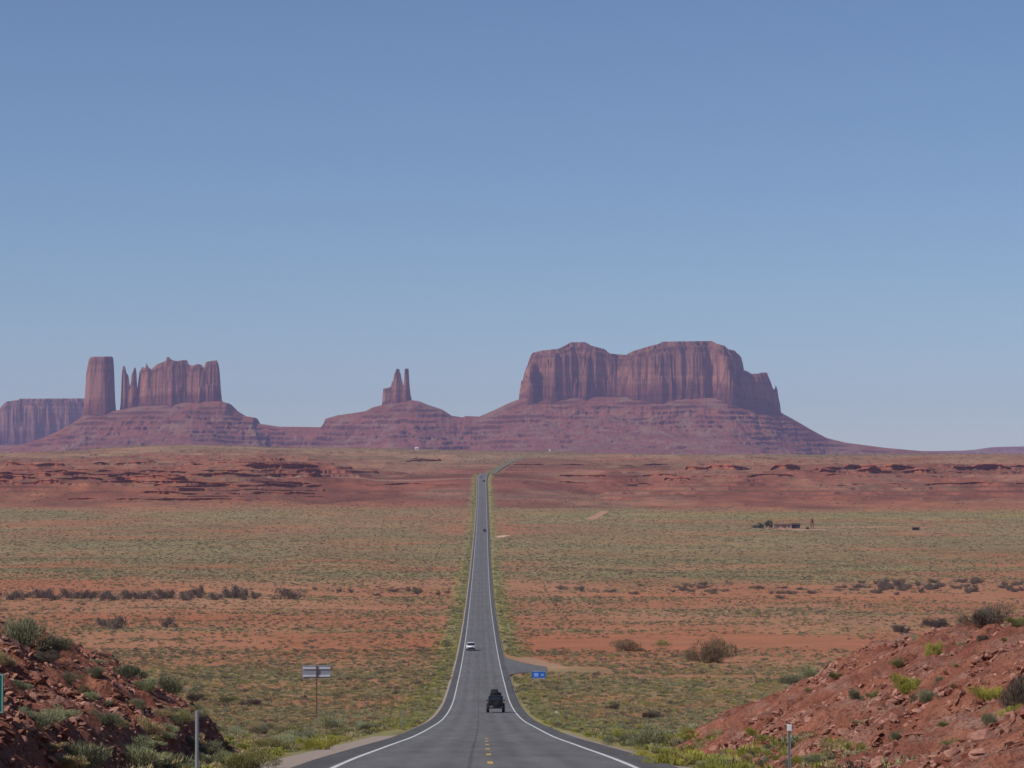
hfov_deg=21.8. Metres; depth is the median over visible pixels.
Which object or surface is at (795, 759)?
rabbitbrush
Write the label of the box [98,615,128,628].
brush thicket
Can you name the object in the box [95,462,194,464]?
rock ledge
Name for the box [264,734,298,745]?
pale shrub
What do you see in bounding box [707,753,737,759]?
rabbitbrush
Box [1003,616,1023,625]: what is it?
olive shrub
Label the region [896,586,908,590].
brush thicket
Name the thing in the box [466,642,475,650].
suv
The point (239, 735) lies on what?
olive shrub
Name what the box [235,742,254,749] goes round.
rabbitbrush
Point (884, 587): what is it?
brush thicket
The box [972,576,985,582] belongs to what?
brush thicket
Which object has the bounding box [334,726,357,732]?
olive shrub
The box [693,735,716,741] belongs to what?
rabbitbrush
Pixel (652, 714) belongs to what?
dark shrub
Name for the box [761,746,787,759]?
rabbitbrush
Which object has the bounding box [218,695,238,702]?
olive shrub
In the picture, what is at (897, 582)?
brush thicket
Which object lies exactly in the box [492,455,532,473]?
road
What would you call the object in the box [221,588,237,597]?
brush thicket
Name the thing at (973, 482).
rock ledge
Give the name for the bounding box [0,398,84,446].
mesa
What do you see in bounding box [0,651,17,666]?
dry grass clump
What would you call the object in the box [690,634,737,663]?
tamarisk bush
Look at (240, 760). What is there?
olive shrub
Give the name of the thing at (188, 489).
rock ledge
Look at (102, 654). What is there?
dark shrub
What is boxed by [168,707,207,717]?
sagebrush
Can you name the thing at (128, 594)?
brush thicket
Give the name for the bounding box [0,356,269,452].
butte
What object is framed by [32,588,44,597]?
brush thicket
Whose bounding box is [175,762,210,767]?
sagebrush
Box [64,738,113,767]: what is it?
sagebrush
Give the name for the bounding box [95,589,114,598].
brush thicket
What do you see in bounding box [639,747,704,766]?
rabbitbrush
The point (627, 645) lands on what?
tamarisk bush
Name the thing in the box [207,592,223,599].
brush thicket
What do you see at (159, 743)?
pale shrub
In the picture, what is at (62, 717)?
pale shrub
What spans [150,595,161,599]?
brush thicket
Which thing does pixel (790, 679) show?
sagebrush
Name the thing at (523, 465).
ledge rocks
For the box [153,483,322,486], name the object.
rock ledge
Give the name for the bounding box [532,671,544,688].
road sign
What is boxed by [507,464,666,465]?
rock ledge
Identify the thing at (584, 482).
rock ledge
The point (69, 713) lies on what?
pale shrub
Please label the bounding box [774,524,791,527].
house
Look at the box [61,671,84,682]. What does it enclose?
sagebrush
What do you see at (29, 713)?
sagebrush
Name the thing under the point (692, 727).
pale shrub
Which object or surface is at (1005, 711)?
rabbitbrush
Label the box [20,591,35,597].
brush thicket
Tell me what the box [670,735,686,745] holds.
dry grass clump
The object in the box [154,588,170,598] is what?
brush thicket
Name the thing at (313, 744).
rabbitbrush
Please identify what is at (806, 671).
pale shrub
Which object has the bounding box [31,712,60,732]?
sagebrush
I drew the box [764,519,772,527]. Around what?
cottonwood tree
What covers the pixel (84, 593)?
brush thicket
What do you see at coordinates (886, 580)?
brush thicket
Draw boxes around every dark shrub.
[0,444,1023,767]
[35,649,58,662]
[89,651,107,657]
[116,751,130,756]
[186,693,207,701]
[240,699,261,704]
[604,703,619,708]
[642,711,662,718]
[892,624,909,632]
[921,616,950,627]
[953,602,1013,627]
[976,634,989,641]
[998,672,1023,708]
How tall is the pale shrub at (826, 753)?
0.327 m
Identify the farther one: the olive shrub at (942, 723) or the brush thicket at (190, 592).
the brush thicket at (190, 592)
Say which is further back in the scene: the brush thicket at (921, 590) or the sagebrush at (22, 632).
the brush thicket at (921, 590)
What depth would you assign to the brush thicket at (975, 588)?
1031.41 m
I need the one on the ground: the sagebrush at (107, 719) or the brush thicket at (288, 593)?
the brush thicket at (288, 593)
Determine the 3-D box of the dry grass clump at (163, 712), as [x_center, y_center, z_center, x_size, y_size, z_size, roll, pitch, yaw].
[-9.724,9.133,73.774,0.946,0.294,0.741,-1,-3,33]
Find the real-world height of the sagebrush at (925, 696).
0.385 m
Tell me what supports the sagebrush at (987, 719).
on the roadside bank at (962, 726)
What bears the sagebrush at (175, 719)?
on the roadside bank at (94, 724)
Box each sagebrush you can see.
[0,445,1023,767]
[0,616,54,650]
[14,682,35,689]
[18,705,37,718]
[31,634,74,653]
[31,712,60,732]
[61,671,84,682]
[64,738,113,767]
[86,665,103,678]
[89,708,122,726]
[104,699,112,704]
[112,664,147,678]
[114,716,126,727]
[124,698,146,709]
[144,760,165,767]
[156,676,204,695]
[158,750,202,767]
[159,731,176,738]
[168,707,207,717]
[169,715,183,723]
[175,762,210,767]
[185,735,222,748]
[187,705,203,709]
[245,723,270,733]
[283,728,315,735]
[295,728,313,738]
[357,723,377,730]
[601,731,643,745]
[751,756,770,767]
[759,674,803,683]
[782,752,823,766]
[847,686,864,700]
[889,729,905,739]
[907,688,941,703]
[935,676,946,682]
[980,712,999,727]
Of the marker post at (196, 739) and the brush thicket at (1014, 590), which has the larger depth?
the brush thicket at (1014, 590)
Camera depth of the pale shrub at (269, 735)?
143.86 m
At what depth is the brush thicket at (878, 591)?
1007.65 m
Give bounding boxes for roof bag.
[490,689,500,694]
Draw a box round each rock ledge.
[0,471,320,476]
[0,474,184,479]
[0,479,143,484]
[6,461,64,465]
[11,469,240,472]
[69,497,250,500]
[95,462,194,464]
[140,490,314,493]
[141,480,302,483]
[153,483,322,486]
[174,488,324,490]
[187,495,323,496]
[194,462,264,464]
[234,463,317,467]
[237,468,319,472]
[266,481,310,485]
[331,483,456,485]
[406,459,441,461]
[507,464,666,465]
[523,481,681,484]
[559,473,835,476]
[664,476,689,480]
[685,463,1010,469]
[819,466,960,473]
[842,481,1023,485]
[916,465,1023,469]
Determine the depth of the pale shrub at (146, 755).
62.37 m
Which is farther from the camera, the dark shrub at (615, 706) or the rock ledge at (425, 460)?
the rock ledge at (425, 460)
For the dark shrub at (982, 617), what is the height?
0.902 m
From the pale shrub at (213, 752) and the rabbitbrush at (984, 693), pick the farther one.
the pale shrub at (213, 752)
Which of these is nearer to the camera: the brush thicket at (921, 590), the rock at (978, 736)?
the rock at (978, 736)
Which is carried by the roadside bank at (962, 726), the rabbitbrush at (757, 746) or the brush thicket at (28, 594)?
the rabbitbrush at (757, 746)
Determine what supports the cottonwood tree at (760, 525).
on the ground
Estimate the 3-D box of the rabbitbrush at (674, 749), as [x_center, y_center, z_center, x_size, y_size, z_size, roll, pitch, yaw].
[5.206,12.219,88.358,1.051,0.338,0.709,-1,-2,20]
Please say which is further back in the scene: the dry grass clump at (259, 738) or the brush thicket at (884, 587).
the brush thicket at (884, 587)
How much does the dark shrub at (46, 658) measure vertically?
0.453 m
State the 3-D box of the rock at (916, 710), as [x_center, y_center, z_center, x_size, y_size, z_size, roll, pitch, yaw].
[9.012,7.269,58.981,0.275,0.088,0.276,7,11,-3]
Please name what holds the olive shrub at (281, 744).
on the roadside bank at (94, 724)
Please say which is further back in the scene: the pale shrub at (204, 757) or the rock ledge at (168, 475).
the rock ledge at (168, 475)
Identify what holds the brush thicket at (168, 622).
on the ground
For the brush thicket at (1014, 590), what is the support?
on the ground
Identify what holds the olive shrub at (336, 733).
on the ground
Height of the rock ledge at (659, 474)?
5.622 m
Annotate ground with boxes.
[0,445,1023,767]
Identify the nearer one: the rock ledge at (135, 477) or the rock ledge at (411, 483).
the rock ledge at (135, 477)
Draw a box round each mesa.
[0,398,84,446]
[471,341,966,454]
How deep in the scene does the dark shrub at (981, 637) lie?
68.14 m
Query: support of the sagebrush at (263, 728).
on the ground
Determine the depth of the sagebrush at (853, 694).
72.27 m
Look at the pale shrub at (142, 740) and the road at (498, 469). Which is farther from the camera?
the road at (498, 469)
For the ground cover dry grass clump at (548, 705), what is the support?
on the ground
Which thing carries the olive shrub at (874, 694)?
on the roadside bank at (962, 726)
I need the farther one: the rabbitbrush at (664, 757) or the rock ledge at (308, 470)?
the rock ledge at (308, 470)
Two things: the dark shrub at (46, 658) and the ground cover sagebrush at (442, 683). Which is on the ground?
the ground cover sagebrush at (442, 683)
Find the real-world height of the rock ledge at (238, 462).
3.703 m
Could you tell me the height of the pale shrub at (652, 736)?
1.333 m
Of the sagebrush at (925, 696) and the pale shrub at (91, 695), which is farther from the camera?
the pale shrub at (91, 695)
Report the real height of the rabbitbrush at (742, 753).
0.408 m
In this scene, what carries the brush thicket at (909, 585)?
on the ground
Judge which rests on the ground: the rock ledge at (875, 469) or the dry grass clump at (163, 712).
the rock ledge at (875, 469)
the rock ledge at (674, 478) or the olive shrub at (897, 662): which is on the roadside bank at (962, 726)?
the olive shrub at (897, 662)
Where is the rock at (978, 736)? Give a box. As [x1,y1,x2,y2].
[968,729,998,743]
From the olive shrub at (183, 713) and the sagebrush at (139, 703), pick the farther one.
the olive shrub at (183, 713)
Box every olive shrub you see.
[149,734,163,741]
[172,709,191,722]
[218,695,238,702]
[223,749,282,767]
[236,733,258,737]
[252,739,300,751]
[275,724,295,733]
[327,731,342,735]
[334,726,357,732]
[335,726,364,734]
[828,671,842,678]
[865,690,879,697]
[887,657,903,667]
[936,721,948,726]
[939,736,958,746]
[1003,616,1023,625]
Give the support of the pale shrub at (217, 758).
on the roadside bank at (94, 724)
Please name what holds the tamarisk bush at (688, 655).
on the ground
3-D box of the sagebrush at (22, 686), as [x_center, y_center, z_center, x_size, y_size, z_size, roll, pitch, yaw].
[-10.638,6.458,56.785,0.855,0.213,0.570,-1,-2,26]
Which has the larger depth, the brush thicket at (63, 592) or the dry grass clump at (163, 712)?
the brush thicket at (63, 592)
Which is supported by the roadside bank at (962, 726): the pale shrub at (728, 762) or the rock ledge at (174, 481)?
the pale shrub at (728, 762)
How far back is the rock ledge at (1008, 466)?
2988.15 m
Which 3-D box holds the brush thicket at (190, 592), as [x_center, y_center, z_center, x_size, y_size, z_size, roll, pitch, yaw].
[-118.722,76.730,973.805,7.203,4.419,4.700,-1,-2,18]
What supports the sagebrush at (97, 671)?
on the roadside bank at (94, 724)
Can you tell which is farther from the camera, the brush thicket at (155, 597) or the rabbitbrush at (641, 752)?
the brush thicket at (155, 597)
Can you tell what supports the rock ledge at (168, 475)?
on the ground
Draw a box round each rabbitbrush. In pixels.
[11,446,1023,767]
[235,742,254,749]
[295,736,337,749]
[315,733,331,738]
[612,727,639,736]
[632,748,654,757]
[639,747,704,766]
[652,747,680,753]
[656,639,670,645]
[678,727,693,735]
[681,744,693,753]
[691,752,758,767]
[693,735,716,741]
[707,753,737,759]
[728,749,738,755]
[737,745,762,755]
[740,751,759,760]
[745,727,756,735]
[756,734,774,741]
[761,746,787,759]
[791,752,823,766]
[832,737,867,749]
[889,672,920,693]
[924,641,945,656]
[966,685,1005,700]
[996,703,1023,716]
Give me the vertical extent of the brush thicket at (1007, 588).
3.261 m
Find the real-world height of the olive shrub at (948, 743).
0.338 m
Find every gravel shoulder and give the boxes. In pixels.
[261,735,396,767]
[406,477,477,731]
[487,473,537,721]
[565,733,690,767]
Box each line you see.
[331,478,478,767]
[485,738,492,763]
[486,503,638,767]
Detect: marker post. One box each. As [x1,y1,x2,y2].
[195,711,198,767]
[787,724,791,767]
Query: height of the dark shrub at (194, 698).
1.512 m
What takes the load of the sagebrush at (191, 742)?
on the roadside bank at (94, 724)
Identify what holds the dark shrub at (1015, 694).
on the roadside bank at (962, 726)
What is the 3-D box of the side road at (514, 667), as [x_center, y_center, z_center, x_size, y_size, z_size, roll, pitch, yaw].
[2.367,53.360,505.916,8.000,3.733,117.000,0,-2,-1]
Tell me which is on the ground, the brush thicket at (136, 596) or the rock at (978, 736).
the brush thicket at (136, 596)
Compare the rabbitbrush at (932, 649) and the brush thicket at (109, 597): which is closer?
the rabbitbrush at (932, 649)
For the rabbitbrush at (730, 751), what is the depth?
72.84 m
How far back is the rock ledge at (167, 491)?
2317.87 m
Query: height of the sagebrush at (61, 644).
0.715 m
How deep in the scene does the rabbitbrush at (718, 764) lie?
58.48 m
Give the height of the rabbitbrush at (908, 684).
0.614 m
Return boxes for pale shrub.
[33,707,67,722]
[54,703,83,716]
[83,691,100,700]
[90,659,107,663]
[123,741,171,766]
[130,676,158,692]
[131,733,154,747]
[154,741,168,746]
[162,722,178,732]
[189,752,211,762]
[199,743,212,752]
[202,747,230,759]
[202,749,231,765]
[212,722,225,731]
[220,725,244,734]
[263,733,285,737]
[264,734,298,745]
[271,729,300,740]
[313,710,348,728]
[353,721,372,727]
[601,722,632,730]
[624,722,673,747]
[652,746,675,753]
[685,722,705,729]
[696,757,731,765]
[703,716,720,722]
[761,743,781,750]
[793,664,818,678]
[820,750,831,755]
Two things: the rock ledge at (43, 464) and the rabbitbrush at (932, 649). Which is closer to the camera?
the rabbitbrush at (932, 649)
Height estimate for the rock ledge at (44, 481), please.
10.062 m
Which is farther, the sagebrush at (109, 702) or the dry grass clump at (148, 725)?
the dry grass clump at (148, 725)
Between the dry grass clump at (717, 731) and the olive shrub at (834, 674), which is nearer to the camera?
the dry grass clump at (717, 731)
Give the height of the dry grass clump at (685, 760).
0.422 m
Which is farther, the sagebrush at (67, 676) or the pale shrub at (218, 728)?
the pale shrub at (218, 728)
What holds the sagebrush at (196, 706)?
on the roadside bank at (94, 724)
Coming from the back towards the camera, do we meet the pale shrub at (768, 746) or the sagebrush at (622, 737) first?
the sagebrush at (622, 737)
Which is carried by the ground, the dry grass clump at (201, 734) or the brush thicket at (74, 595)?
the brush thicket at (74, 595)
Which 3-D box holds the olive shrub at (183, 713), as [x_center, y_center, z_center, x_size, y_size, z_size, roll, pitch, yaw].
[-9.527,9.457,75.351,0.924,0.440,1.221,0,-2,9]
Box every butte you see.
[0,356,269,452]
[266,368,470,449]
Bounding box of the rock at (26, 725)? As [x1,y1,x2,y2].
[19,721,29,732]
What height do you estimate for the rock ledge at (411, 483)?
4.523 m
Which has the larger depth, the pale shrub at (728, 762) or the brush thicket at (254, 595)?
the brush thicket at (254, 595)
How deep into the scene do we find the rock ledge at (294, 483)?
2515.53 m
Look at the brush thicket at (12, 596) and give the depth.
961.66 m
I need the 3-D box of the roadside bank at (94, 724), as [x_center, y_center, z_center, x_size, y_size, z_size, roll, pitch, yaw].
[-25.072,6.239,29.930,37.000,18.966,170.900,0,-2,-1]
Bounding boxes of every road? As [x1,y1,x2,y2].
[291,473,677,767]
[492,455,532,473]
[503,656,547,674]
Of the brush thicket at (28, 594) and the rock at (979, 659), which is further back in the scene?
the brush thicket at (28, 594)
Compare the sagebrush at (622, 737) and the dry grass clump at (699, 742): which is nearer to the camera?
the dry grass clump at (699, 742)
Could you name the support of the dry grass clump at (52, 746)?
on the roadside bank at (94, 724)
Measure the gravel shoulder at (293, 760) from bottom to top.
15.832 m
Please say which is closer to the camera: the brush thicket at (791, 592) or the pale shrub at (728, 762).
the pale shrub at (728, 762)
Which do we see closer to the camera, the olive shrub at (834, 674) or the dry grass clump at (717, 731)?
the dry grass clump at (717, 731)
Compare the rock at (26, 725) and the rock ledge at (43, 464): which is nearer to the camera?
the rock at (26, 725)
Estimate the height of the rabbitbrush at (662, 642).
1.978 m
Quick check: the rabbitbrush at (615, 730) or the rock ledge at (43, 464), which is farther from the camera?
the rock ledge at (43, 464)
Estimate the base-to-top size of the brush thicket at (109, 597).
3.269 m
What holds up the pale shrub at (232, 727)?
on the ground
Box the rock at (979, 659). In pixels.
[974,656,983,662]
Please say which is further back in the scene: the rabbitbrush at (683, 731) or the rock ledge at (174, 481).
the rock ledge at (174, 481)
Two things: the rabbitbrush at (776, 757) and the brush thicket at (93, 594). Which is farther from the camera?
the brush thicket at (93, 594)
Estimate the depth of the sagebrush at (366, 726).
171.77 m
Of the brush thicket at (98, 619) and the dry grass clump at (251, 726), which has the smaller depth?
the dry grass clump at (251, 726)
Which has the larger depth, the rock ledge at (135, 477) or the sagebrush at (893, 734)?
the rock ledge at (135, 477)
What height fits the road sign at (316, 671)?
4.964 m
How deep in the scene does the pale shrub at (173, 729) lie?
71.32 m
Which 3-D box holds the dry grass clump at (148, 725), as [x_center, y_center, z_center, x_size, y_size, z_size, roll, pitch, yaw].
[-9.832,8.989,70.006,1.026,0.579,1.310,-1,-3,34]
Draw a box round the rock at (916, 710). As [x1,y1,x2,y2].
[911,708,920,713]
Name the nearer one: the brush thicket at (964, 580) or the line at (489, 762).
the line at (489, 762)
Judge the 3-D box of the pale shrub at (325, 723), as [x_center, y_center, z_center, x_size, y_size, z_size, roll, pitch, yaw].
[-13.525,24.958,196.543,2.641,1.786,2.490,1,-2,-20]
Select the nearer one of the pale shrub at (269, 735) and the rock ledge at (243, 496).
the pale shrub at (269, 735)
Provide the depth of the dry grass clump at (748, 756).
67.89 m
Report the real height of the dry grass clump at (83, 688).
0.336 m
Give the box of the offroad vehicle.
[486,695,504,711]
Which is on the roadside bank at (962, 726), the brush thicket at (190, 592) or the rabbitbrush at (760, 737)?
the rabbitbrush at (760, 737)
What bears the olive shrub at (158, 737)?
on the roadside bank at (94, 724)
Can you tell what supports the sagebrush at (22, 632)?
on the roadside bank at (94, 724)
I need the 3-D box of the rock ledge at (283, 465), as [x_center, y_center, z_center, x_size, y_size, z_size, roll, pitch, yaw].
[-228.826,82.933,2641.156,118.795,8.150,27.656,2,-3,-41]
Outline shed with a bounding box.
[792,523,799,527]
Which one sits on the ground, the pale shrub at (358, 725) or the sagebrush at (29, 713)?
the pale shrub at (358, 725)
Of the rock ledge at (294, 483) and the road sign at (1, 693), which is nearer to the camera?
the road sign at (1, 693)
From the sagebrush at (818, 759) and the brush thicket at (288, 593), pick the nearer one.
the sagebrush at (818, 759)
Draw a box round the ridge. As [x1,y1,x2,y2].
[930,446,1023,453]
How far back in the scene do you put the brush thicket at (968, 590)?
1022.91 m
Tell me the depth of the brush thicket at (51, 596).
958.28 m
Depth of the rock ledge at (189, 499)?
2284.37 m
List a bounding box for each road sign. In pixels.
[0,674,3,713]
[302,665,330,723]
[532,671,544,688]
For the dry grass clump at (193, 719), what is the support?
on the roadside bank at (94, 724)
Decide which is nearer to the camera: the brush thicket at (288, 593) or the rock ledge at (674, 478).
the brush thicket at (288, 593)
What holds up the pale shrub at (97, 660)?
on the roadside bank at (94, 724)
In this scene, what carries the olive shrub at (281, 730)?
on the ground
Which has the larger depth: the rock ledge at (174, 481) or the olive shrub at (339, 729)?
the rock ledge at (174, 481)
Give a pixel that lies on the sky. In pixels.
(316, 201)
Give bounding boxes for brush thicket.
[3,591,25,599]
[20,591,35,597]
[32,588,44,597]
[38,587,55,597]
[41,593,61,600]
[59,587,74,598]
[65,591,82,598]
[80,589,92,598]
[86,591,98,596]
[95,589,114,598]
[95,617,106,624]
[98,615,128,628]
[99,593,121,600]
[120,591,133,598]
[122,588,132,599]
[132,591,142,598]
[136,590,153,598]
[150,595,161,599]
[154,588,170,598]
[158,616,177,626]
[165,589,175,597]
[177,594,193,600]
[179,588,196,597]
[193,585,204,597]
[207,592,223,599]
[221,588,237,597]
[230,584,247,597]
[238,588,248,599]
[249,591,260,598]
[270,587,306,599]
[784,590,797,593]
[869,588,883,593]
[877,578,890,583]
[878,585,889,589]
[891,579,903,585]
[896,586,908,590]
[902,583,913,588]
[918,587,925,592]
[927,578,938,582]
[931,583,940,588]
[957,578,969,582]
[964,586,972,592]
[969,577,978,583]
[970,586,979,591]
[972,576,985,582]
[1005,584,1012,590]
[1010,587,1019,591]
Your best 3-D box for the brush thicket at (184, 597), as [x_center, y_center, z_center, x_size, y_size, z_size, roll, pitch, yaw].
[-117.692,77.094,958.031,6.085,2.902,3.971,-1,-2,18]
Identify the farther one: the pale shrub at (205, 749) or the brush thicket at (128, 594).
the brush thicket at (128, 594)
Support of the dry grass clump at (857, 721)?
on the roadside bank at (962, 726)
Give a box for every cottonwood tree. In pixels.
[757,522,763,527]
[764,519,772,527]
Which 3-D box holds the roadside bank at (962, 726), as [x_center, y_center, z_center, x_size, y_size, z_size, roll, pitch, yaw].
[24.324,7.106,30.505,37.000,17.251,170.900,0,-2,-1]
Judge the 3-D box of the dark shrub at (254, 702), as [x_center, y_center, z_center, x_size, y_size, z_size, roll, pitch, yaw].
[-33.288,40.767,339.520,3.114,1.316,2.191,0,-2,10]
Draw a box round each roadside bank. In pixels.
[0,622,236,767]
[673,613,1023,767]
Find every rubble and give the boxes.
[0,621,238,767]
[692,614,1023,767]
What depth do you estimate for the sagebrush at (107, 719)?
62.54 m
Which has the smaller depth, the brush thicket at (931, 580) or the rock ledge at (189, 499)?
the brush thicket at (931, 580)
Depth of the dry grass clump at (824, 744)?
59.67 m
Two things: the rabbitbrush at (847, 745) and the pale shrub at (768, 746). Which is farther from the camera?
the pale shrub at (768, 746)
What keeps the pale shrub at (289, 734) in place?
on the ground
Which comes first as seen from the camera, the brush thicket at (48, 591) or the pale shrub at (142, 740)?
the pale shrub at (142, 740)
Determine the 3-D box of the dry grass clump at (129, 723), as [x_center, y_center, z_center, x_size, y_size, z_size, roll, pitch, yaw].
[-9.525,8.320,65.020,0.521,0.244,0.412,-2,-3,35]
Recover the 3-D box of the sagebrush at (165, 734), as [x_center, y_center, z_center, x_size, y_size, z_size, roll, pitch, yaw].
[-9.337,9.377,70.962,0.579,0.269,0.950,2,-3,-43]
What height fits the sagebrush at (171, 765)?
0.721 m
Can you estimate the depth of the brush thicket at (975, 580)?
1113.11 m
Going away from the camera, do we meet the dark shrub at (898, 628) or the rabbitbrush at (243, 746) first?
the rabbitbrush at (243, 746)
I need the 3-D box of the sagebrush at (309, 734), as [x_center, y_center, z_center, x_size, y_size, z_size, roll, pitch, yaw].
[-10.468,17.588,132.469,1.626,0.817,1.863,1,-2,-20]
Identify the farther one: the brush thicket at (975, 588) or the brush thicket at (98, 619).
the brush thicket at (975, 588)
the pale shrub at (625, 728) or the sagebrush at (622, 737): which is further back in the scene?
the pale shrub at (625, 728)
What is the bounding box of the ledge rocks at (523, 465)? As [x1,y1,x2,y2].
[0,456,1022,493]
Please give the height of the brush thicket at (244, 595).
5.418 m
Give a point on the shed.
(795, 525)
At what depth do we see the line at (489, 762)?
81.19 m
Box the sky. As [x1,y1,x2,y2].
[0,0,1023,450]
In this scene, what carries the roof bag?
on the offroad vehicle
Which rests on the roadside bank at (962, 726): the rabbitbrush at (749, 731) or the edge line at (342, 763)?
the rabbitbrush at (749, 731)
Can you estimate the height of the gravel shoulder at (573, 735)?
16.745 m
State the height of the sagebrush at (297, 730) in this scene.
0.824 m
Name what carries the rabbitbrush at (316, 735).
on the ground
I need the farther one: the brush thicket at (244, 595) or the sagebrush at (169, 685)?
the brush thicket at (244, 595)
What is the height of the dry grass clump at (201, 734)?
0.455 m
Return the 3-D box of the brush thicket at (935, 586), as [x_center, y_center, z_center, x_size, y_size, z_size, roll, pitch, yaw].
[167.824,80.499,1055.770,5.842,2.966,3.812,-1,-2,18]
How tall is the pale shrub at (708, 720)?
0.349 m
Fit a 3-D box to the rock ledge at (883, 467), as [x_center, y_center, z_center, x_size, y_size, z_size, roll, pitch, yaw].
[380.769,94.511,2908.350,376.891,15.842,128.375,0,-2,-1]
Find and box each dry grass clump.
[0,445,1023,767]
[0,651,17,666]
[42,741,68,750]
[54,754,90,767]
[78,684,92,692]
[115,720,132,726]
[135,715,165,733]
[151,708,180,715]
[181,708,194,721]
[189,732,207,746]
[246,721,261,728]
[248,734,279,739]
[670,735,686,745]
[674,754,697,764]
[694,739,706,745]
[709,728,725,738]
[740,753,754,762]
[818,740,836,750]
[850,720,864,724]
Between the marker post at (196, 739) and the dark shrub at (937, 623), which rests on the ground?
the dark shrub at (937, 623)
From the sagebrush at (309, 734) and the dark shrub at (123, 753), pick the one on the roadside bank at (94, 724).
the dark shrub at (123, 753)
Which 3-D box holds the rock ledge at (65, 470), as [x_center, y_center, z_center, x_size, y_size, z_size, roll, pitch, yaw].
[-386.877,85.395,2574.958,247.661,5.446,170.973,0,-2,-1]
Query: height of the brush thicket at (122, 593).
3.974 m
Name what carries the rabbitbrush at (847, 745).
on the roadside bank at (962, 726)
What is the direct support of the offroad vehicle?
on the road at (462, 730)
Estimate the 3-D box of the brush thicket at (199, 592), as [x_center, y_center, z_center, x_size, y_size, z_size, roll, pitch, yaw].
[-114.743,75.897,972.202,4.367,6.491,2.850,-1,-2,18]
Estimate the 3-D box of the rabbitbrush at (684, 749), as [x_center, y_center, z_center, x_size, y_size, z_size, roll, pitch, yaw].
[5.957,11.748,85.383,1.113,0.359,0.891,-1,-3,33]
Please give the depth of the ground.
1594.58 m
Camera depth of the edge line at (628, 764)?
152.27 m
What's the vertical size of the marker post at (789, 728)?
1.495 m
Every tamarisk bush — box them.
[609,639,671,650]
[683,647,700,661]
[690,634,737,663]
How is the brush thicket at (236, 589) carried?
on the ground
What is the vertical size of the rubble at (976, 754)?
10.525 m
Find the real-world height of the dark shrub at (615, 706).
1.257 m
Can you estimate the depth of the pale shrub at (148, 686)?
79.67 m
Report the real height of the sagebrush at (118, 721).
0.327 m
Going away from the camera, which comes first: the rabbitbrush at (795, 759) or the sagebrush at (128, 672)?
the rabbitbrush at (795, 759)
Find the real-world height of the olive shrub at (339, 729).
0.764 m
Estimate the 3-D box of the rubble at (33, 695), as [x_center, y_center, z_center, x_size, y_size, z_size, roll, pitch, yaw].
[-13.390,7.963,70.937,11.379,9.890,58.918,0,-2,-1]
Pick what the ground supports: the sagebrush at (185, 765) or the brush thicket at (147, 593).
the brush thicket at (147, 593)
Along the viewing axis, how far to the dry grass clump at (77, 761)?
51.64 m
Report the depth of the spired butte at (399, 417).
9382.68 m
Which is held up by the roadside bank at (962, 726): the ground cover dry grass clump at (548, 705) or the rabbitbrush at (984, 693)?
the rabbitbrush at (984, 693)

